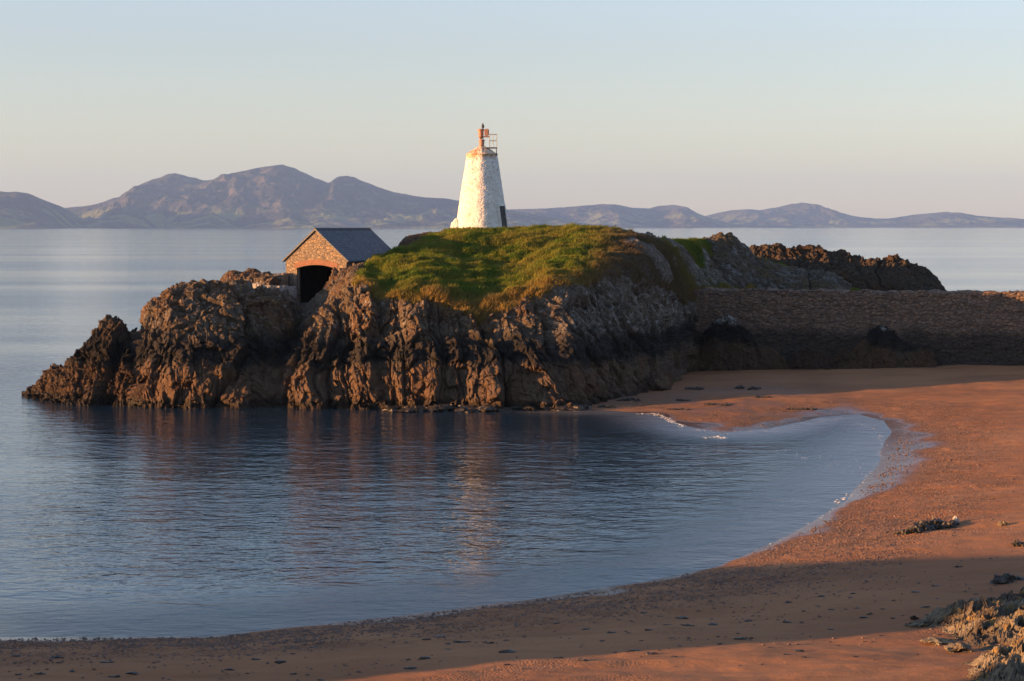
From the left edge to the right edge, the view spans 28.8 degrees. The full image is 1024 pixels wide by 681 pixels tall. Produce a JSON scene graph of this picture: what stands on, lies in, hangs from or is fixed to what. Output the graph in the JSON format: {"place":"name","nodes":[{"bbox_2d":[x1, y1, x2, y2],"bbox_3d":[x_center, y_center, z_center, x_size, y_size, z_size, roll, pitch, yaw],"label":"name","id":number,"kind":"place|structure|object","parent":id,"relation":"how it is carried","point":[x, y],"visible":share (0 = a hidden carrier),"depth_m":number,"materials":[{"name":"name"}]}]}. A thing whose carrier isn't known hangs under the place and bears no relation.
{"place":"outdoors","nodes":[
{"label":"outdoors","id":0,"kind":"place"},
{"bbox_2d":[0,191,81,227],"bbox_3d":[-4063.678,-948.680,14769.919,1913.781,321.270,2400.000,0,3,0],"label":"hills","id":1,"kind":"structure","parent":0,"point":[21,210],"depth_m":14052.94,"materials":[{"name":"grey stone"}]},
{"bbox_2d":[65,165,592,227],"bbox_3d":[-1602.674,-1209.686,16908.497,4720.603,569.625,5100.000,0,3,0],"label":"mountains","id":2,"kind":"structure","parent":0,"point":[279,196],"depth_m":15456.03,"materials":[{"name":"grey stone"}]},
{"bbox_2d":[235,228,728,412],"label":"island","id":3,"kind":"structure","parent":0,"point":[358,347],"depth_m":134.03,"materials":[{"name":"brown stone"}]},
{"bbox_2d":[219,268,259,280],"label":"rock outcrop","id":4,"kind":"object","parent":3,"relation":"on","point":[232,274],"visible":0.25,"depth_m":150.77,"materials":[{"name":"brown stone"}]},
{"bbox_2d":[252,282,296,298],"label":"retaining wall","id":5,"kind":"structure","parent":3,"relation":"on","point":[292,290],"depth_m":146.75,"materials":[{"name":"grey stone"}]},
{"bbox_2d":[273,273,287,285],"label":"retaining wall","id":6,"kind":"structure","parent":3,"relation":"on","point":[284,278],"depth_m":148.44,"materials":[{"name":"stone"}]},
{"bbox_2d":[282,228,390,304],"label":"boathouse","id":7,"kind":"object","parent":3,"relation":"on","point":[314,258],"visible":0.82,"depth_m":148.93,"materials":[{"name":"stone"}]},
{"bbox_2d":[398,230,444,246],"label":"rock outcrop","id":8,"kind":"object","parent":3,"relation":"on","point":[408,239],"visible":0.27,"depth_m":154.70,"materials":[{"name":"grey stone"}]},
{"bbox_2d":[451,123,507,227],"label":"lighthouse","id":9,"kind":"object","parent":3,"relation":"on","point":[481,203],"visible":0.91,"depth_m":160.22,"materials":[{"name":"paint"}]},
{"bbox_2d":[500,206,506,226],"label":"door","id":10,"kind":"structure","parent":9,"relation":"in","point":[502,209],"depth_m":160.64,"materials":[{"name":"brown wood"}]},
{"bbox_2d":[382,403,591,411],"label":"rock ledge","id":11,"kind":"object","parent":3,"relation":"on","point":[449,407],"visible":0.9,"depth_m":129.79,"materials":[{"name":"stone"}]},
{"bbox_2d":[567,402,577,409],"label":"boulder","id":12,"kind":"object","parent":11,"relation":"on","point":[571,405],"visible":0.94,"depth_m":130.22,"materials":[{"name":"brown stone"}]},
{"bbox_2d":[352,222,858,324],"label":"grass","id":13,"kind":"structure","parent":3,"relation":"on","point":[516,272],"depth_m":145.07,"materials":[{"name":"green plant"}]},
{"bbox_2d":[647,371,673,390],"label":"boulder","id":14,"kind":"object","parent":3,"relation":"on","point":[661,381],"visible":0.73,"depth_m":140.68,"materials":[{"name":"grey stone"}]},
{"bbox_2d":[692,232,851,290],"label":"rock outcrop","id":15,"kind":"object","parent":3,"relation":"on","point":[735,260],"visible":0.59,"depth_m":171.18,"materials":[{"name":"grey stone"}]},
{"bbox_2d":[0,228,1023,631],"bbox_3d":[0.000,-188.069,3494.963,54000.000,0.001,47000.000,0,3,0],"label":"sea","id":16,"kind":"structure","parent":0,"point":[116,508],"depth_m":97.30,"materials":[{"name":"blue liquid"}]},
{"bbox_2d":[21,314,145,406],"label":"rock outcrop","id":17,"kind":"object","parent":16,"relation":"in","point":[97,368],"visible":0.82,"depth_m":135.76,"materials":[{"name":"brown stone"}]},
{"bbox_2d":[125,277,302,408],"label":"rock outcrop","id":18,"kind":"object","parent":16,"relation":"in","point":[202,344],"visible":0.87,"depth_m":134.53,"materials":[{"name":"brown stone"}]},
{"bbox_2d":[641,413,887,543],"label":"foam","id":19,"kind":"object","parent":16,"relation":"on","point":[669,419],"visible":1,"depth_m":113.42,"materials":[{"name":"white"}]},
{"bbox_2d":[749,243,946,290],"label":"rock outcrop","id":20,"kind":"object","parent":16,"relation":"in","point":[894,272],"visible":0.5,"depth_m":184.49,"materials":[{"name":"brown stone"}]},
{"bbox_2d":[0,365,1023,680],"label":"beach","id":21,"kind":"structure","parent":0,"point":[962,397],"depth_m":63.05,"materials":[{"name":"brown sand"}]},
{"bbox_2d":[8,565,1001,680],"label":"debris","id":22,"kind":"object","parent":21,"relation":"on","point":[429,657],"visible":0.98,"depth_m":52.35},
{"bbox_2d":[0,405,1023,680],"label":"pebbles","id":23,"kind":"object","parent":21,"relation":"on","point":[298,637],"visible":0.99,"depth_m":62.19,"materials":[{"name":"brown gravel"}]},
{"bbox_2d":[598,405,615,407],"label":"seaweed heap","id":24,"kind":"object","parent":21,"relation":"on","point":[600,406],"visible":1,"depth_m":131.62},
{"bbox_2d":[616,396,640,401],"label":"seaweed heap","id":25,"kind":"object","parent":21,"relation":"on","point":[630,399],"visible":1,"depth_m":134.84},
{"bbox_2d":[666,408,689,409],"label":"seaweed heap","id":26,"kind":"object","parent":21,"relation":"on","point":[676,409],"visible":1,"depth_m":129.65,"materials":[{"name":"brown plant"}]},
{"bbox_2d":[675,398,691,400],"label":"seaweed heap","id":27,"kind":"object","parent":21,"relation":"on","point":[678,399],"visible":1,"depth_m":134.60,"materials":[{"name":"black plant"}]},
{"bbox_2d":[684,386,703,389],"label":"seaweed heap","id":28,"kind":"object","parent":21,"relation":"on","point":[695,388],"visible":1,"depth_m":139.68,"materials":[{"name":"black plant"}]},
{"bbox_2d":[704,402,730,405],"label":"seaweed heap","id":29,"kind":"object","parent":21,"relation":"on","point":[709,403],"visible":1,"depth_m":131.76,"materials":[{"name":"brown plant"}]},
{"bbox_2d":[734,385,744,388],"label":"seaweed heap","id":30,"kind":"object","parent":21,"relation":"on","point":[740,387],"visible":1,"depth_m":139.24,"materials":[{"name":"black plant"}]},
{"bbox_2d":[691,315,788,371],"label":"rock outcrop","id":31,"kind":"object","parent":21,"relation":"on","point":[727,342],"visible":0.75,"depth_m":158.74,"materials":[{"name":"grey stone"}]},
{"bbox_2d":[748,386,760,389],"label":"seaweed heap","id":32,"kind":"object","parent":21,"relation":"on","point":[754,388],"visible":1,"depth_m":138.66,"materials":[{"name":"black plant"}]},
{"bbox_2d":[752,395,771,397],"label":"seaweed heap","id":33,"kind":"object","parent":21,"relation":"on","point":[756,396],"visible":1,"depth_m":134.63,"materials":[{"name":"brown plant"}]},
{"bbox_2d":[786,406,816,409],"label":"seaweed heap","id":34,"kind":"object","parent":21,"relation":"on","point":[790,408],"visible":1,"depth_m":129.03,"materials":[{"name":"brown plant"}]},
{"bbox_2d":[784,347,855,369],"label":"rock outcrop","id":35,"kind":"object","parent":21,"relation":"on","point":[808,358],"visible":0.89,"depth_m":156.55,"materials":[{"name":"grey stone"}]},
{"bbox_2d":[692,287,1023,365],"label":"sea wall","id":36,"kind":"structure","parent":21,"relation":"on","point":[967,327],"depth_m":156.25,"materials":[{"name":"grey stone"}]},
{"bbox_2d":[842,325,936,368],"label":"rock outcrop","id":37,"kind":"object","parent":21,"relation":"on","point":[879,346],"visible":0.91,"depth_m":154.76,"materials":[{"name":"grey stone"}]},
{"bbox_2d":[904,619,931,626],"bbox_3d":[11.114,7.745,54.398,0.678,0.253,0.579,2,4,37],"label":"boulder","id":38,"kind":"object","parent":21,"relation":"on","point":[920,623],"visible":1,"depth_m":54.28,"materials":[{"name":"grey stone"}]},
{"bbox_2d":[892,515,958,534],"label":"seaweed heap","id":39,"kind":"object","parent":21,"relation":"on","point":[920,526],"visible":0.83,"depth_m":75.64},
{"bbox_2d":[920,637,954,645],"bbox_3d":[10.995,7.785,51.446,0.884,0.240,0.830,-1,3,-17],"label":"boulder","id":40,"kind":"object","parent":21,"relation":"on","point":[937,641],"visible":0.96,"depth_m":51.31,"materials":[{"name":"stone"}]},
{"bbox_2d":[944,641,974,652],"bbox_3d":[11.230,7.778,50.008,0.789,0.454,0.582,0,3,0],"label":"boulder","id":41,"kind":"object","parent":21,"relation":"on","point":[959,647],"visible":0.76,"depth_m":49.86,"materials":[{"name":"stone"}]},
{"bbox_2d":[921,587,1023,651],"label":"rock outcrop","id":42,"kind":"object","parent":21,"relation":"on","point":[989,621],"visible":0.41,"depth_m":53.12,"materials":[{"name":"stone"}]},
{"bbox_2d":[961,635,1023,680],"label":"rock outcrop","id":43,"kind":"object","parent":21,"relation":"on","point":[998,663],"visible":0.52,"depth_m":46.72,"materials":[{"name":"stone"}]},
{"bbox_2d":[997,521,1007,525],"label":"boulder","id":44,"kind":"object","parent":21,"relation":"on","point":[1002,523],"visible":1,"depth_m":75.39,"materials":[{"name":"brown stone"}]},
{"bbox_2d":[990,573,1023,583],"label":"seaweed heap","id":45,"kind":"object","parent":21,"relation":"on","point":[1006,578],"visible":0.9,"depth_m":61.19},
{"bbox_2d":[1010,539,1023,546],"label":"seaweed heap","id":46,"kind":"object","parent":21,"relation":"on","point":[1017,543],"visible":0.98,"depth_m":69.96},
{"bbox_2d":[0,0,1023,218],"label":"sky","id":47,"kind":"structure","parent":0,"point":[877,109],"materials":[{"name":"blue"}]},
{"bbox_2d":[510,204,769,227],"bbox_3d":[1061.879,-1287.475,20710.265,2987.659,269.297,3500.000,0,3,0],"label":"hills","id":48,"kind":"structure","parent":0,"point":[664,216],"depth_m":19832.07,"materials":[{"name":"stone"}]},
{"bbox_2d":[706,203,1023,227],"bbox_3d":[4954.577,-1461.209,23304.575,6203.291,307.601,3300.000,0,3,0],"label":"hills","id":49,"kind":"structure","parent":0,"point":[802,215],"depth_m":22400.25,"materials":[{"name":"stone"}]}
]}

